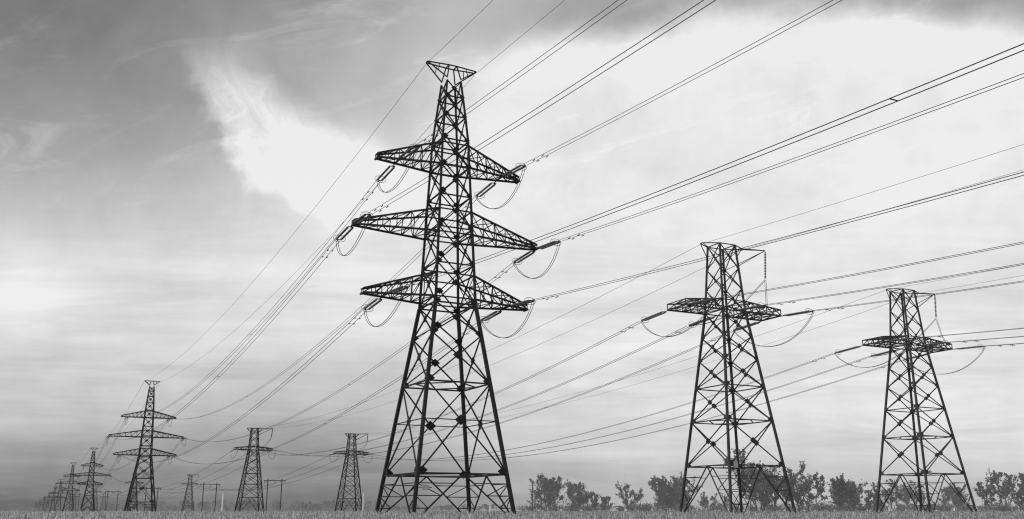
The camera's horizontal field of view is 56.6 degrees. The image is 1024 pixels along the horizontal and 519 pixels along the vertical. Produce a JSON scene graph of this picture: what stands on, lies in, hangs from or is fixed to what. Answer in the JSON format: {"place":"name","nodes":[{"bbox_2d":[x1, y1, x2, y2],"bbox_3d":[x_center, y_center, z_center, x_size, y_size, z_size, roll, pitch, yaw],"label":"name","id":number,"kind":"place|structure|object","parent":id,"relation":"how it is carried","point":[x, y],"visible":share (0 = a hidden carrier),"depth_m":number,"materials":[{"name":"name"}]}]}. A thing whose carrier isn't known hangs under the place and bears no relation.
{"place":"outdoors","nodes":[
{"label":"outdoors","id":0,"kind":"place"},
{"bbox_2d":[0,511,1022,511],"bbox_3d":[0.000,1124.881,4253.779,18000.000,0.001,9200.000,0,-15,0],"label":"field ground","id":1,"kind":"structure","parent":0,"point":[421,511],"depth_m":1209.94,"materials":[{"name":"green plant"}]},
{"bbox_2d":[48,486,58,511],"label":"pylon","id":2,"kind":"object","parent":1,"relation":"on","point":[53,493],"visible":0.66,"depth_m":857.96,"materials":[{"name":"grey metal"}]},
{"bbox_2d":[49,481,69,511],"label":"pylon","id":3,"kind":"object","parent":1,"relation":"on","point":[60,486],"visible":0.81,"depth_m":757.00,"materials":[{"name":"grey metal"}]},
{"bbox_2d":[56,462,80,511],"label":"pylon","id":4,"kind":"object","parent":1,"relation":"on","point":[72,490],"visible":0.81,"depth_m":614.51,"materials":[{"name":"black metal"}]},
{"bbox_2d":[36,0,1023,508],"bbox_3d":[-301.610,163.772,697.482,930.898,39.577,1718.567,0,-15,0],"label":"conductors","id":5,"kind":"object","parent":4,"relation":"attached to","point":[614,280],"visible":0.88,"depth_m":85.84,"materials":[{"name":"black metal"}]},
{"bbox_2d":[70,448,110,511],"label":"pylon","id":6,"kind":"object","parent":1,"relation":"on","point":[92,488],"visible":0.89,"depth_m":455.47,"materials":[{"name":"black metal"}]},
{"bbox_2d":[88,485,101,511],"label":"pylon line","id":7,"kind":"object","parent":1,"relation":"on","point":[95,499],"visible":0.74,"depth_m":859.12,"materials":[{"name":"grey metal"}]},
{"bbox_2d":[99,492,108,510],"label":"pylon line","id":8,"kind":"object","parent":1,"relation":"on","point":[103,502],"visible":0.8,"depth_m":1172.96,"materials":[{"name":"grey metal"}]},
{"bbox_2d":[124,473,143,510],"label":"pylon line","id":9,"kind":"object","parent":1,"relation":"on","point":[136,497],"visible":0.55,"depth_m":583.98,"materials":[{"name":"black metal"}]},
{"bbox_2d":[105,380,186,511],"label":"pylon","id":10,"kind":"object","parent":1,"relation":"on","point":[151,477],"visible":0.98,"depth_m":269.19,"materials":[{"name":"metal"}]},
{"bbox_2d":[180,474,199,511],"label":"pylon line","id":11,"kind":"object","parent":1,"relation":"on","point":[185,498],"visible":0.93,"depth_m":605.04,"materials":[{"name":"grey metal"}]},
{"bbox_2d":[230,428,275,511],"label":"pylon line","id":12,"kind":"object","parent":1,"relation":"on","point":[257,446],"visible":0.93,"depth_m":294.49,"materials":[{"name":"black metal"}]},
{"bbox_2d":[43,478,534,511],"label":"wood h-frame poles","id":13,"kind":"object","parent":1,"relation":"on","point":[216,484],"visible":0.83,"depth_m":332.68,"materials":[{"name":"grey wood"}]},
{"bbox_2d":[329,433,373,511],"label":"pylon line","id":14,"kind":"object","parent":1,"relation":"on","point":[353,436],"visible":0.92,"depth_m":316.12,"materials":[{"name":"black metal"}]},
{"bbox_2d":[221,493,491,511],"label":"marker posts","id":15,"kind":"object","parent":1,"relation":"on","point":[362,503],"visible":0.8,"depth_m":193.82,"materials":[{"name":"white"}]},
{"bbox_2d":[333,61,560,514],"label":"pylon","id":16,"kind":"object","parent":1,"relation":"on","point":[420,470],"visible":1,"depth_m":82.79,"materials":[{"name":"metal"}]},
{"bbox_2d":[641,242,814,513],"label":"pylon line","id":17,"kind":"object","parent":1,"relation":"on","point":[727,316],"visible":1,"depth_m":98.61,"materials":[{"name":"metal"}]},
{"bbox_2d":[835,288,985,512],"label":"pylon line","id":18,"kind":"object","parent":1,"relation":"on","point":[908,344],"visible":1,"depth_m":118.56,"materials":[{"name":"metal"}]},
{"bbox_2d":[0,448,1023,511],"bbox_3d":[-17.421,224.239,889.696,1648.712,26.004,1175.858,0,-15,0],"label":"trees","id":19,"kind":"object","parent":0,"point":[846,487],"depth_m":442.31,"materials":[{"name":"grey plant"}]},
{"bbox_2d":[0,506,1023,518],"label":"grass","id":20,"kind":"structure","parent":0,"point":[445,514],"depth_m":36.12,"materials":[{"name":"grey plant"}]},
{"bbox_2d":[0,0,1023,510],"label":"sky","id":21,"kind":"structure","parent":0,"point":[157,157],"materials":[{"name":"grey"}]}
]}

